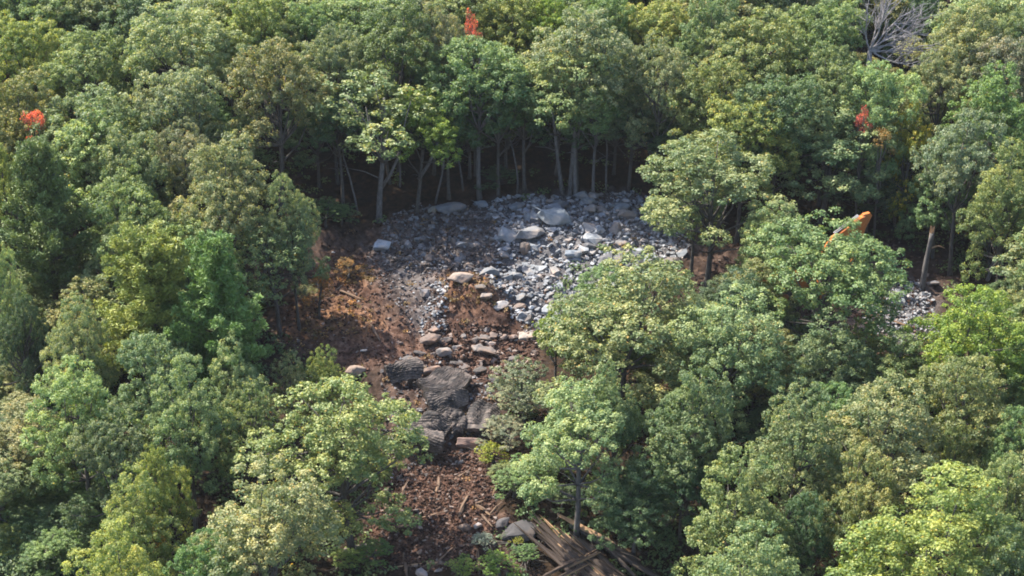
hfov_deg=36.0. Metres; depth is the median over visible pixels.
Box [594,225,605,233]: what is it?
rubble rock
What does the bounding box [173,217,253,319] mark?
broadleaf tree
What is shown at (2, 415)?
bush
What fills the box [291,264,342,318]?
orange maple
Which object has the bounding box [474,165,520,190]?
bush
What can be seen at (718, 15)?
young tree
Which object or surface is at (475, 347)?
broken rock
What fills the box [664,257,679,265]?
rubble rock
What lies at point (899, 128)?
understory tree
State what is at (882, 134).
orange maple
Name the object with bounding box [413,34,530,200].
broadleaf tree
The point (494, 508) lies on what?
stick
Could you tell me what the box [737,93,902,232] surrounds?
oak tree
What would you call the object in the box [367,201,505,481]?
dark rubble
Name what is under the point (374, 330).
stick
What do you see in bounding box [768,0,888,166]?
broadleaf tree
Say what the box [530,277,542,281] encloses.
rubble rock
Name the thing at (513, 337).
broken rock
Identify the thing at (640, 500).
broadleaf tree
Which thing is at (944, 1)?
broadleaf tree
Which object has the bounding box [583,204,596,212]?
rubble rock
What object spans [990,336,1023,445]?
understory tree
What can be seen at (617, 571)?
log
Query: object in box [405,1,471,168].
broadleaf tree
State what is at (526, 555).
bush
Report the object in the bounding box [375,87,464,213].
broadleaf tree
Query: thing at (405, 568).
stick
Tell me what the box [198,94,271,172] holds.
understory tree
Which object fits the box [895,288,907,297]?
boulder
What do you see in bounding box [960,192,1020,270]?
broadleaf tree
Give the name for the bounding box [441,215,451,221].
rubble rock
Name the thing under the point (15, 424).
understory tree
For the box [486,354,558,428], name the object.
young tree
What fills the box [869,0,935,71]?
broadleaf tree
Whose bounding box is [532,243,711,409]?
broadleaf tree
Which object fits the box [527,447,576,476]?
bush
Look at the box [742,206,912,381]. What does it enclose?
oak tree
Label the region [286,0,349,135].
broadleaf tree
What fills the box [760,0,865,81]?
broadleaf tree
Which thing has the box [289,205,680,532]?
dry weeds
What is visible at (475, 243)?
boulder
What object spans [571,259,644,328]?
understory tree
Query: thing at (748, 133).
broadleaf tree
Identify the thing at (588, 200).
boulder
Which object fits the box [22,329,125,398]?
understory tree
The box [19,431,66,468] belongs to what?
bush
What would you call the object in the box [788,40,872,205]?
broadleaf tree
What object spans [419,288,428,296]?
boulder
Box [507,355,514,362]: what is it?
boulder
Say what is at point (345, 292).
stick
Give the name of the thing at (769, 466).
understory tree
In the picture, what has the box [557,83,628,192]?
oak tree
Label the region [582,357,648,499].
oak tree
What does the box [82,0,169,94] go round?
broadleaf tree
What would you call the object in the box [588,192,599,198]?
rubble rock
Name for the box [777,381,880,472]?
understory tree
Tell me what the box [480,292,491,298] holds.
boulder
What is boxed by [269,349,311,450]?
broadleaf tree
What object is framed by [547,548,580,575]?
log
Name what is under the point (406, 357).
boulder
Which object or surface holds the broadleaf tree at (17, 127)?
on the hillside
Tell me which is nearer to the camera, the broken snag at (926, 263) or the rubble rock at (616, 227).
the broken snag at (926, 263)
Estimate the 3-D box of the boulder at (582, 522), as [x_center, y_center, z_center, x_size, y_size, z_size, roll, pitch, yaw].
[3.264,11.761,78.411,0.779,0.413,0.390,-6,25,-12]
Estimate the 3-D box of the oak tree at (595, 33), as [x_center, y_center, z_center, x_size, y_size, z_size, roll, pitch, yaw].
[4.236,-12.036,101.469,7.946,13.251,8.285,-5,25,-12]
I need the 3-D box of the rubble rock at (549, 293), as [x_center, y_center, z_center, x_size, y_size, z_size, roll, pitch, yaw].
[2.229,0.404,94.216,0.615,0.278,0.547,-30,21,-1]
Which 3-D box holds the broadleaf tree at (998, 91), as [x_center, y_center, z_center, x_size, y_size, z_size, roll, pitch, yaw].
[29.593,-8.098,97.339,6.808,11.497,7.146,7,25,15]
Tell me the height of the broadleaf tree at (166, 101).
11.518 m
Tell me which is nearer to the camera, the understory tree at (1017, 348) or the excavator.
the understory tree at (1017, 348)
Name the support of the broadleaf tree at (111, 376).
on the hillside
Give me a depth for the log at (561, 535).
77.73 m
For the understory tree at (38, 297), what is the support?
on the hillside
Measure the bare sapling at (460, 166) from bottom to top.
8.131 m
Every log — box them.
[513,522,577,575]
[522,513,558,545]
[529,519,575,566]
[530,515,598,575]
[531,527,579,573]
[533,513,589,575]
[533,528,578,567]
[539,514,569,545]
[543,529,590,575]
[543,552,600,575]
[544,518,579,553]
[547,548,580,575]
[555,542,608,568]
[557,513,659,575]
[557,534,617,575]
[559,530,625,575]
[559,564,588,575]
[565,533,611,575]
[570,533,617,568]
[574,550,607,575]
[575,565,585,575]
[580,527,640,559]
[593,535,657,575]
[595,555,618,575]
[599,537,635,575]
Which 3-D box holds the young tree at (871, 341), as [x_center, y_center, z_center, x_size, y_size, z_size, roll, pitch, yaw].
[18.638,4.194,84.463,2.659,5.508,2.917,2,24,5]
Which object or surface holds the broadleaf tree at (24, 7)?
on the hillside
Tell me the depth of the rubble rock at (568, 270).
95.94 m
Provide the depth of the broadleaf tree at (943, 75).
99.24 m
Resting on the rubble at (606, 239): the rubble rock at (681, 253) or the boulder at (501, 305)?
the rubble rock at (681, 253)
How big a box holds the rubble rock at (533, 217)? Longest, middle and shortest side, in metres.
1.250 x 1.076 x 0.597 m
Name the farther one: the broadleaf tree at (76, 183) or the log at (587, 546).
the broadleaf tree at (76, 183)
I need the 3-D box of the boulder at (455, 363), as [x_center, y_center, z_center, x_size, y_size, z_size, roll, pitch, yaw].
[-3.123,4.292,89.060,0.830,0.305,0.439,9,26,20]
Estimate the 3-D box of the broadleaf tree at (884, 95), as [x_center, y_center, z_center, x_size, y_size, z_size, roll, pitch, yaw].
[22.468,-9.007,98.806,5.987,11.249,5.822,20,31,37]
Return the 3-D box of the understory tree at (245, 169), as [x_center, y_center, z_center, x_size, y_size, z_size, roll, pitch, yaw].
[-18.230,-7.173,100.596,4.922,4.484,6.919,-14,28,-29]
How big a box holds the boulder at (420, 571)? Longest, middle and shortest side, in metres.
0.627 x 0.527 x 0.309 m
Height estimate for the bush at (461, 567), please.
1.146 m
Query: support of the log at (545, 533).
on the log
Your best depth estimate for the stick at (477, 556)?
76.36 m
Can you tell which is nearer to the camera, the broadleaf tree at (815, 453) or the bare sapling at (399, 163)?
the broadleaf tree at (815, 453)
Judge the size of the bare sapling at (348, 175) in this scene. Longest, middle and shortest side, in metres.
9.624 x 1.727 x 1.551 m
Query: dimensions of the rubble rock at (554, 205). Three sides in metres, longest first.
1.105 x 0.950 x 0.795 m
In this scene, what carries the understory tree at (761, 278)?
on the hillside
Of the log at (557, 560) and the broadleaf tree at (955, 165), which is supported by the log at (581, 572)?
the log at (557, 560)
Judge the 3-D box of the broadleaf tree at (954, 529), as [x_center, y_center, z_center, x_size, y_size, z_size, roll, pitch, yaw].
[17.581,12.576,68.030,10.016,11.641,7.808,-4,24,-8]
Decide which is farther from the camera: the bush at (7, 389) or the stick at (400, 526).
the bush at (7, 389)
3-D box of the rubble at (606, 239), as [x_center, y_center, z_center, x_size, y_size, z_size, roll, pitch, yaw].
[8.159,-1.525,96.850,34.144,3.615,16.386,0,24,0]
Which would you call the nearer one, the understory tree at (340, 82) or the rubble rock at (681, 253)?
the rubble rock at (681, 253)
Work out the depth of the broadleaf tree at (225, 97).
108.60 m
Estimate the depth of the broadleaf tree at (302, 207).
89.08 m
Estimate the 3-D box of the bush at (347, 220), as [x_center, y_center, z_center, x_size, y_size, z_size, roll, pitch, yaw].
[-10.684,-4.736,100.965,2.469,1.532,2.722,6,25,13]
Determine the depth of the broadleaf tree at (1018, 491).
70.91 m
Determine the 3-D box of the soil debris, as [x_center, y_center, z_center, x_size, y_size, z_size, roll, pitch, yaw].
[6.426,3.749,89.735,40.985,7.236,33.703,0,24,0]
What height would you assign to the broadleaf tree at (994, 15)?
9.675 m
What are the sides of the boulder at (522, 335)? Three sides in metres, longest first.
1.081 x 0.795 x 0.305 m
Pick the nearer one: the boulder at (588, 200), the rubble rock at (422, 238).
the rubble rock at (422, 238)
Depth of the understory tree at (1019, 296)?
84.63 m
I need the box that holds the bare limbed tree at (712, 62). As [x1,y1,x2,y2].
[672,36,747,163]
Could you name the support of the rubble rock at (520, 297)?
on the rubble at (606, 239)
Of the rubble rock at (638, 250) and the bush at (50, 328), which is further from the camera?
the rubble rock at (638, 250)
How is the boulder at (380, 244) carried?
on the hillside
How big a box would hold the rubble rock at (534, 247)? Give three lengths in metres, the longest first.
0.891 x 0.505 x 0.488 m
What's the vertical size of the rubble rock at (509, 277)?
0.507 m
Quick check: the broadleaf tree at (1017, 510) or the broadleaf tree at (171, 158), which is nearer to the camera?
the broadleaf tree at (1017, 510)
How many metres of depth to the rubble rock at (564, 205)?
101.89 m
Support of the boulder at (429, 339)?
on the hillside
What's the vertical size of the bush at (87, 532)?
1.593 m
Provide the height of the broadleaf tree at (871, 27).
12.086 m
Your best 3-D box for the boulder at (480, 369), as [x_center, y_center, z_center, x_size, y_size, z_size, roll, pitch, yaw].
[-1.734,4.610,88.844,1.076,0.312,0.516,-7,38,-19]
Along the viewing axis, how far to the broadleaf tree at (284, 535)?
68.03 m
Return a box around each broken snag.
[919,226,943,291]
[986,250,997,280]
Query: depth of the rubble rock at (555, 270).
95.74 m
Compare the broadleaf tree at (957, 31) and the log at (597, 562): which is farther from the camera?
the broadleaf tree at (957, 31)
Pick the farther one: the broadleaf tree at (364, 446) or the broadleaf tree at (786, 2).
the broadleaf tree at (786, 2)
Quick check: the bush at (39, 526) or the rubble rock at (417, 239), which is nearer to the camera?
the bush at (39, 526)
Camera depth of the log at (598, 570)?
75.78 m
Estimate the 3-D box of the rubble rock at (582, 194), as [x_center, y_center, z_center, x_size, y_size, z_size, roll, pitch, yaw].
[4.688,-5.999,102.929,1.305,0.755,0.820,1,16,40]
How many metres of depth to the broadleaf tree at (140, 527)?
70.50 m
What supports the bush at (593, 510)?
on the hillside
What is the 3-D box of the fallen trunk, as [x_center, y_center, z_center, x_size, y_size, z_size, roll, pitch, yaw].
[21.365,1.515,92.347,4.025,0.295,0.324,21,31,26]
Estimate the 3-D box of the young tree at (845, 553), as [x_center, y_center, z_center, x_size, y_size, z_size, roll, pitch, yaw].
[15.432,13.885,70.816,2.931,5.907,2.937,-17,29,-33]
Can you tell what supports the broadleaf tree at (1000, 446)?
on the hillside
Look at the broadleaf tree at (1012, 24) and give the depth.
102.86 m
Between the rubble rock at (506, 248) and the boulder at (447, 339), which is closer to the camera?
the boulder at (447, 339)
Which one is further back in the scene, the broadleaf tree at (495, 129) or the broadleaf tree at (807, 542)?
the broadleaf tree at (495, 129)
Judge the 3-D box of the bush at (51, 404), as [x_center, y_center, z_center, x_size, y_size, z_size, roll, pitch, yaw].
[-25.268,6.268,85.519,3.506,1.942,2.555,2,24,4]
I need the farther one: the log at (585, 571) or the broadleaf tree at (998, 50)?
the broadleaf tree at (998, 50)
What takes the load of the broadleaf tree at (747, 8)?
on the hillside
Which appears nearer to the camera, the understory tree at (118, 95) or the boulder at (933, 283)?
the boulder at (933, 283)
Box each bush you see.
[0,316,57,359]
[0,346,59,377]
[0,364,41,411]
[0,408,42,433]
[0,447,53,494]
[0,463,51,520]
[0,488,55,535]
[0,521,35,555]
[7,499,75,545]
[16,526,87,575]
[19,388,65,418]
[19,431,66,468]
[36,461,90,506]
[53,489,110,535]
[57,526,107,561]
[288,284,327,301]
[298,196,349,228]
[324,203,360,224]
[324,509,359,531]
[325,545,362,571]
[329,257,367,279]
[353,537,394,571]
[431,553,489,575]
[460,531,502,559]
[468,440,514,464]
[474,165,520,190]
[474,415,534,450]
[476,547,522,575]
[485,463,521,491]
[486,536,536,549]
[490,467,538,500]
[493,384,539,413]
[498,543,546,569]
[509,453,559,487]
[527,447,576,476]
[537,482,584,517]
[568,481,611,514]
[589,502,654,529]
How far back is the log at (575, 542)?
76.82 m
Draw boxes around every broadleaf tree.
[0,0,53,114]
[0,0,84,108]
[0,9,78,115]
[0,66,72,234]
[0,142,26,273]
[0,242,40,371]
[0,287,52,396]
[14,0,142,117]
[18,354,154,505]
[27,82,154,216]
[37,24,148,122]
[39,290,122,429]
[49,107,160,226]
[50,0,166,89]
[58,218,145,319]
[59,398,170,531]
[60,516,171,575]
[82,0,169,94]
[82,121,188,225]
[82,460,184,575]
[86,163,177,287]
[91,218,208,397]
[110,331,211,466]
[119,0,180,87]
[120,63,244,234]
[122,0,252,111]
[124,443,198,573]
[142,352,239,530]
[149,116,224,222]
[151,0,266,110]
[158,0,211,90]
[160,527,244,575]
[167,0,254,106]
[167,129,282,254]
[167,212,205,290]
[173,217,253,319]
[185,0,266,131]
[185,452,346,575]
[207,330,273,478]
[213,374,287,493]
[214,0,301,108]
[217,0,305,148]
[217,36,336,211]
[228,0,346,119]
[231,373,433,555]
[233,215,330,338]
[259,170,330,331]
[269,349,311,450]
[276,94,351,187]
[282,0,363,91]
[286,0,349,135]
[290,21,383,184]
[299,343,348,431]
[303,83,380,203]
[305,0,440,105]
[305,69,438,223]
[331,0,444,176]
[341,104,421,184]
[361,0,448,96]
[375,0,461,67]
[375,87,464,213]
[398,0,501,79]
[403,119,474,175]
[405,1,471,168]
[411,81,492,199]
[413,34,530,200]
[420,0,494,79]
[441,114,494,179]
[444,60,537,197]
[465,0,553,72]
[471,0,545,49]
[474,96,539,172]
[485,59,565,192]
[508,0,591,130]
[522,0,616,48]
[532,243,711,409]
[552,0,631,32]
[586,111,651,175]
[587,454,682,557]
[596,89,681,191]
[611,0,688,47]
[623,96,675,166]
[623,107,711,184]
[624,348,742,521]
[636,0,760,53]
[636,127,797,291]
[644,280,807,446]
[644,439,720,541]
[649,189,725,274]
[658,0,769,117]
[662,55,778,207]
[671,441,814,575]
[677,93,801,244]
[691,5,834,166]
[691,519,804,575]
[701,0,786,42]
[727,71,850,216]
[734,200,821,305]
[736,377,843,534]
[748,0,863,112]
[758,0,868,57]
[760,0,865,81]
[767,491,836,575]
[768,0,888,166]
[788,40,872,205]
[802,440,899,575]
[810,372,960,550]
[813,0,909,43]
[814,60,928,223]
[820,172,908,234]
[823,459,1023,575]
[861,34,865,57]
[861,170,928,227]
[865,0,939,96]
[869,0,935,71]
[882,283,1023,433]
[893,0,1006,151]
[894,133,985,258]
[897,39,978,200]
[904,353,1020,502]
[909,107,1018,276]
[919,0,956,11]
[920,0,1023,76]
[922,424,981,508]
[937,60,1023,233]
[954,33,1023,171]
[955,137,1023,313]
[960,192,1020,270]
[960,404,1023,516]
[967,7,1023,91]
[968,0,1023,32]
[968,450,1023,560]
[968,523,1023,575]
[989,222,1023,288]
[1004,443,1023,505]
[1006,227,1023,324]
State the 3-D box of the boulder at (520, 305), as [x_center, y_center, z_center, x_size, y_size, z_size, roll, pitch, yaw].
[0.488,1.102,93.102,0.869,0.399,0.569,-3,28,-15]
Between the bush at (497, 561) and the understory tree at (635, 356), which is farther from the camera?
the understory tree at (635, 356)
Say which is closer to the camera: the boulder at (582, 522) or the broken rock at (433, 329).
the boulder at (582, 522)
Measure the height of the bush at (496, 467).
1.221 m
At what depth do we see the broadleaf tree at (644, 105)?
100.94 m
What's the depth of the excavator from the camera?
93.66 m
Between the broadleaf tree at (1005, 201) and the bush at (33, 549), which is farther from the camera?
the broadleaf tree at (1005, 201)
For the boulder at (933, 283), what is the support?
on the hillside
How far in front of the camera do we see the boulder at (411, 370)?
86.57 m
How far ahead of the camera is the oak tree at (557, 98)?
98.61 m
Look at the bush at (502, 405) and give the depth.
84.77 m
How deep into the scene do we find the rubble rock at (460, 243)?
98.34 m
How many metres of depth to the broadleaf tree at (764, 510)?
70.21 m
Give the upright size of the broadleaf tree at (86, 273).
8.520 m
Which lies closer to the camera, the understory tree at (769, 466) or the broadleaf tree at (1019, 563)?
the broadleaf tree at (1019, 563)
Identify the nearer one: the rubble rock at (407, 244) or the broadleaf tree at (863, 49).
the rubble rock at (407, 244)
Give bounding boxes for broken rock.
[428,326,437,331]
[459,363,469,369]
[471,337,478,343]
[472,343,482,351]
[489,332,497,338]
[500,334,506,339]
[509,334,518,339]
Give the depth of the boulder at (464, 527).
77.73 m
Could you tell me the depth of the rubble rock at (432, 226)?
100.44 m
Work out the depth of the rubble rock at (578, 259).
96.62 m
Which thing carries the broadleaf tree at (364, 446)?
on the hillside
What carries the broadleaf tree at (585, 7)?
on the hillside
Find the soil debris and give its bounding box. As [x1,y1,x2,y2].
[271,194,954,572]
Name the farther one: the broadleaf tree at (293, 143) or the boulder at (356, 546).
the broadleaf tree at (293, 143)
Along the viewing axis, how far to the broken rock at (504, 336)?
91.04 m
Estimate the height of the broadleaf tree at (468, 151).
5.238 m
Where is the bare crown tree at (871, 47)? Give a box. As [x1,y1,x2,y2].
[850,0,943,175]
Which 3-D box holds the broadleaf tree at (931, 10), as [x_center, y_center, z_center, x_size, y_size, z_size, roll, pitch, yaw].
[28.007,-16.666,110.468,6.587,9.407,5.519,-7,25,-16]
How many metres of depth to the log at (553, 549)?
76.66 m
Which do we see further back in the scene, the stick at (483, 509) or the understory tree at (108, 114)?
the understory tree at (108, 114)
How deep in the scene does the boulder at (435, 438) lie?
82.60 m
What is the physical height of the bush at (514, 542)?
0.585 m
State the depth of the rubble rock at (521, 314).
92.00 m
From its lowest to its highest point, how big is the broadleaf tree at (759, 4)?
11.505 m
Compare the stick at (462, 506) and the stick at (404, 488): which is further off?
the stick at (404, 488)
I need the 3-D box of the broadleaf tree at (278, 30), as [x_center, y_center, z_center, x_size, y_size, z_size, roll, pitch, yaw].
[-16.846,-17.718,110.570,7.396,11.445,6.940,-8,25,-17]
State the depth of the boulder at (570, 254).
96.58 m
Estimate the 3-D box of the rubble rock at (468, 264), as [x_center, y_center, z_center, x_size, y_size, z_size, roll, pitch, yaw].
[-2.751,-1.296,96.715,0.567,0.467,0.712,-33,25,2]
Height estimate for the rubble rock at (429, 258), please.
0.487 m
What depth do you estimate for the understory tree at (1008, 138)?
100.40 m
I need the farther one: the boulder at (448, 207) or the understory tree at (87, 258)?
the boulder at (448, 207)
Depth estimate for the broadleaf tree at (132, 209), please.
87.36 m
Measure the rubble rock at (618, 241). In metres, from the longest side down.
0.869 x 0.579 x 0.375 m
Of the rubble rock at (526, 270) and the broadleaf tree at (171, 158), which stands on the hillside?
the broadleaf tree at (171, 158)
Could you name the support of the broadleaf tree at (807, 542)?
on the hillside
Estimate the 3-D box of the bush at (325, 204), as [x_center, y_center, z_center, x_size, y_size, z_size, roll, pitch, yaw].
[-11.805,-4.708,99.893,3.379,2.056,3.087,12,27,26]
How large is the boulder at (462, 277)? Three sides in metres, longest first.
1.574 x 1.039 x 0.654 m
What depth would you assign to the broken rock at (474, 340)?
90.48 m
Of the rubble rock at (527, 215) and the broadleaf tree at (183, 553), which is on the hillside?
the broadleaf tree at (183, 553)
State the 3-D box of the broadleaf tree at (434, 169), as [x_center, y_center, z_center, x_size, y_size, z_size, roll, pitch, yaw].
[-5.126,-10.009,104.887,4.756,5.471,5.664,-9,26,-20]
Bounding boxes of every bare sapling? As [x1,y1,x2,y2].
[324,73,357,214]
[390,63,400,187]
[434,93,475,203]
[450,78,469,190]
[509,95,521,192]
[596,96,607,194]
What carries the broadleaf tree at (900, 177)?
on the hillside
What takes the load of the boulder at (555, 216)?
on the hillside
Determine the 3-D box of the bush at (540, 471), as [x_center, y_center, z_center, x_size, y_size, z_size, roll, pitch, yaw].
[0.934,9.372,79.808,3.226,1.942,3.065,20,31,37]
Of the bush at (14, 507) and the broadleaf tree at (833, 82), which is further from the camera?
the broadleaf tree at (833, 82)
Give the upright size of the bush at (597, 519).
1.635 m
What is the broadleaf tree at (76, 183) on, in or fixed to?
on the hillside
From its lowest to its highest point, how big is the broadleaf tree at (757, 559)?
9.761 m
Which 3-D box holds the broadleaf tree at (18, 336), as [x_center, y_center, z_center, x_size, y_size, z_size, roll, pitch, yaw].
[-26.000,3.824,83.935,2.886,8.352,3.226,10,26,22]
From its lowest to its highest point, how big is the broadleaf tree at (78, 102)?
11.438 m
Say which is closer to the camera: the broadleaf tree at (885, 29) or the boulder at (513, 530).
the boulder at (513, 530)
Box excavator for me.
[758,212,871,302]
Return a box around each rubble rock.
[404,240,412,247]
[414,237,420,242]
[420,235,425,241]
[424,254,434,262]
[428,224,434,230]
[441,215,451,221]
[455,241,467,246]
[464,262,472,269]
[478,267,499,276]
[498,226,515,242]
[498,250,509,257]
[501,274,513,280]
[502,245,510,251]
[504,271,517,274]
[511,273,523,280]
[515,293,524,301]
[516,264,522,272]
[516,311,527,319]
[522,262,535,272]
[523,212,530,219]
[523,314,532,321]
[529,210,537,222]
[529,243,537,250]
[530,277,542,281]
[538,265,547,272]
[542,304,551,315]
[545,227,557,231]
[545,291,553,296]
[547,203,561,207]
[550,266,559,275]
[554,282,564,291]
[561,201,569,208]
[565,266,574,273]
[571,257,581,262]
[573,191,589,198]
[578,245,588,253]
[581,243,596,249]
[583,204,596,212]
[583,222,596,233]
[583,233,602,243]
[587,249,596,255]
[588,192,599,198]
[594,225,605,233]
[596,206,606,212]
[597,252,613,264]
[609,222,621,233]
[613,253,623,265]
[615,210,636,218]
[615,239,628,246]
[622,198,631,203]
[632,248,647,256]
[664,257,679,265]
[676,248,686,257]
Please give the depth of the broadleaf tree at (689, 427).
75.56 m
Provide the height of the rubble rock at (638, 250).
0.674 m
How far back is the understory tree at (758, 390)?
82.18 m
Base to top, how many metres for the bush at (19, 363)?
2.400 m
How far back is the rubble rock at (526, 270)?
97.08 m
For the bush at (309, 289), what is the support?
on the hillside
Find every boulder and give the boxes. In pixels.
[344,544,369,554]
[345,365,365,376]
[373,239,390,250]
[384,356,423,383]
[398,427,444,453]
[401,355,412,359]
[413,350,425,354]
[413,365,471,390]
[415,567,427,575]
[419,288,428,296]
[419,333,440,344]
[422,365,440,374]
[428,206,436,212]
[435,202,466,213]
[436,347,451,356]
[439,337,451,343]
[447,272,473,283]
[449,361,463,365]
[449,409,466,434]
[452,345,461,350]
[456,437,481,448]
[459,523,470,531]
[465,398,499,433]
[467,241,479,246]
[473,200,487,207]
[473,366,488,373]
[473,522,481,528]
[474,284,485,288]
[476,334,490,339]
[477,346,496,354]
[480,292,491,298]
[493,236,503,241]
[494,300,508,310]
[495,517,509,527]
[500,520,537,541]
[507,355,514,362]
[509,202,523,210]
[514,303,526,308]
[515,226,544,238]
[518,331,535,340]
[520,242,530,254]
[531,205,570,224]
[565,250,581,258]
[569,520,584,528]
[578,197,595,203]
[614,202,629,209]
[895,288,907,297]
[897,298,905,305]
[926,281,939,284]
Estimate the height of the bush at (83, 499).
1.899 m
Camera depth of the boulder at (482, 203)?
102.71 m
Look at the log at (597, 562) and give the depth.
76.00 m
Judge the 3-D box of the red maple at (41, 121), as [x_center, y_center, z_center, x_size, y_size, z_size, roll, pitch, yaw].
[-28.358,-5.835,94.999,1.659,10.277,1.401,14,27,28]
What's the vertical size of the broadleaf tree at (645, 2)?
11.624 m
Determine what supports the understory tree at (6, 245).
on the hillside
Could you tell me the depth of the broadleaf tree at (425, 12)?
108.65 m
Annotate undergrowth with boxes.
[0,123,1018,575]
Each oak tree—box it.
[506,36,638,199]
[511,374,642,537]
[517,2,637,191]
[526,96,594,175]
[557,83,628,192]
[576,0,637,79]
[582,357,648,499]
[621,30,701,202]
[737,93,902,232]
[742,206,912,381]
[879,101,932,239]
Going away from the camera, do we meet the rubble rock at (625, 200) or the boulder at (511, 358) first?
the boulder at (511, 358)
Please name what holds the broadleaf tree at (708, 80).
on the hillside
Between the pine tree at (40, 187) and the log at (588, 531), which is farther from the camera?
the pine tree at (40, 187)
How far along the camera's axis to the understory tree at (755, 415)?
80.93 m
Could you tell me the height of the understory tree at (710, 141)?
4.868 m
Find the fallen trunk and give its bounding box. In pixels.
[854,305,907,325]
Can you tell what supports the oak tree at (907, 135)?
on the hillside
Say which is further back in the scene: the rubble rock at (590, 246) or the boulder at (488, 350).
the rubble rock at (590, 246)
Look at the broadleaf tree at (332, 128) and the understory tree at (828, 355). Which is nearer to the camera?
the understory tree at (828, 355)
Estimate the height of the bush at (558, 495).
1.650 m
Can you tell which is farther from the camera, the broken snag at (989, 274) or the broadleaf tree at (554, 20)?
the broadleaf tree at (554, 20)
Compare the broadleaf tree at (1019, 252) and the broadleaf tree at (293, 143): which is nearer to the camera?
the broadleaf tree at (1019, 252)
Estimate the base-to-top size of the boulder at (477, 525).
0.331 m
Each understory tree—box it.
[0,241,9,269]
[0,268,60,353]
[0,390,81,485]
[0,456,47,549]
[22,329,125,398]
[32,53,85,122]
[41,273,129,383]
[61,148,99,224]
[66,234,111,295]
[70,95,150,172]
[74,75,132,125]
[131,94,222,168]
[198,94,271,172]
[207,139,268,199]
[335,61,379,145]
[360,46,430,121]
[485,57,513,149]
[549,50,561,147]
[557,293,658,403]
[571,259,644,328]
[635,298,741,401]
[677,277,737,333]
[679,121,737,169]
[706,257,806,345]
[707,313,809,425]
[709,266,794,347]
[735,388,850,453]
[743,434,847,522]
[770,307,901,436]
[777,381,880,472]
[822,52,909,128]
[835,90,917,169]
[837,328,941,438]
[859,80,943,140]
[974,341,1023,414]
[976,277,1023,330]
[979,157,1023,227]
[979,277,1023,353]
[989,111,1023,174]
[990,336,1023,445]
[1004,211,1023,251]
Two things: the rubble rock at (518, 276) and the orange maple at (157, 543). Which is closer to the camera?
the orange maple at (157, 543)
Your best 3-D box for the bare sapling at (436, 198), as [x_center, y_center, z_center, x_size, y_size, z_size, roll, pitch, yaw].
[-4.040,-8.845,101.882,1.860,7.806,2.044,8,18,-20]
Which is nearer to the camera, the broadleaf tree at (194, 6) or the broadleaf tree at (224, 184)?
the broadleaf tree at (224, 184)
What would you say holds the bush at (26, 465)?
on the hillside
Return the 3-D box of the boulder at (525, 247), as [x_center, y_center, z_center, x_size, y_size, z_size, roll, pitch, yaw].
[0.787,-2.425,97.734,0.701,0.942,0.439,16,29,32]
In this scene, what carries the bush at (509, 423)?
on the hillside
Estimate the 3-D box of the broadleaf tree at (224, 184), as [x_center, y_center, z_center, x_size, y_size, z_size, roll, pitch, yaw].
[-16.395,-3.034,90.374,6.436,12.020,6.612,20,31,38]
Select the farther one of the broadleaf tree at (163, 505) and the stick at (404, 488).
the stick at (404, 488)
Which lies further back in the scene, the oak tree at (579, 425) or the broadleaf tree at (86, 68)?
the broadleaf tree at (86, 68)
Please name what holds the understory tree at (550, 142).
on the hillside
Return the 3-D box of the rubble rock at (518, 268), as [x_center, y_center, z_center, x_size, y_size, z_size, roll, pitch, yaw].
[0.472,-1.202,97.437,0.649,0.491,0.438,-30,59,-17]
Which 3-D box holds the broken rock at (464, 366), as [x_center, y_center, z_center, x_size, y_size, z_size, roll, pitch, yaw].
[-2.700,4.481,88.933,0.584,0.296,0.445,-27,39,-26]
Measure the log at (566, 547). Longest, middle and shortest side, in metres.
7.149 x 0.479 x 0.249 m
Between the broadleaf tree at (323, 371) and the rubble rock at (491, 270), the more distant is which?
the rubble rock at (491, 270)
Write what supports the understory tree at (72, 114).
on the hillside
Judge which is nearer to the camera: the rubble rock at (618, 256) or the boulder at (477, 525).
the boulder at (477, 525)
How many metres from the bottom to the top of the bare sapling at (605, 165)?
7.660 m
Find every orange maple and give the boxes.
[149,526,166,567]
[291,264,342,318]
[870,126,896,253]
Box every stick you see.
[339,290,362,299]
[370,324,379,340]
[394,561,466,566]
[397,524,412,528]
[401,478,409,496]
[403,553,407,575]
[427,545,454,571]
[436,476,440,491]
[450,468,470,481]
[458,489,471,517]
[475,504,489,514]
[476,549,480,575]
[481,514,493,527]
[487,499,503,517]
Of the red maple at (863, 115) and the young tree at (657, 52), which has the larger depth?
the young tree at (657, 52)
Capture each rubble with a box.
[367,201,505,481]
[380,190,940,341]
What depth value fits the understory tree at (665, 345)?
84.54 m
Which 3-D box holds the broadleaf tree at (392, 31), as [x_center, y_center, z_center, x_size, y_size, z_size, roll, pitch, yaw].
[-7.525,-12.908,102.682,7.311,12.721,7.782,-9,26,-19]
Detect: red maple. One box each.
[21,109,45,144]
[464,8,482,175]
[846,105,873,236]
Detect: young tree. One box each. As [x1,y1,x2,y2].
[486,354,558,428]
[532,302,583,387]
[610,0,703,96]
[642,23,669,97]
[670,0,753,129]
[836,541,885,575]
[837,315,885,373]
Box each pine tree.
[0,134,109,320]
[160,228,274,430]
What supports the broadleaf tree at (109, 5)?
on the hillside
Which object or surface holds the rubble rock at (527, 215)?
on the rubble at (606, 239)
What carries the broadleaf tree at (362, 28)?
on the hillside
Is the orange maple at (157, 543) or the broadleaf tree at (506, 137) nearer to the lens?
the orange maple at (157, 543)
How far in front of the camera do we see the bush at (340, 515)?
78.86 m
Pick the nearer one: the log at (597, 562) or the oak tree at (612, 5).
the log at (597, 562)
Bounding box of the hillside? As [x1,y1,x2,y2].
[0,0,1023,575]
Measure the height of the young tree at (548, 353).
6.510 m
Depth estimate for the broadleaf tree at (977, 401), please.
75.38 m
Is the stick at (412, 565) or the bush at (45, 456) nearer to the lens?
the stick at (412, 565)

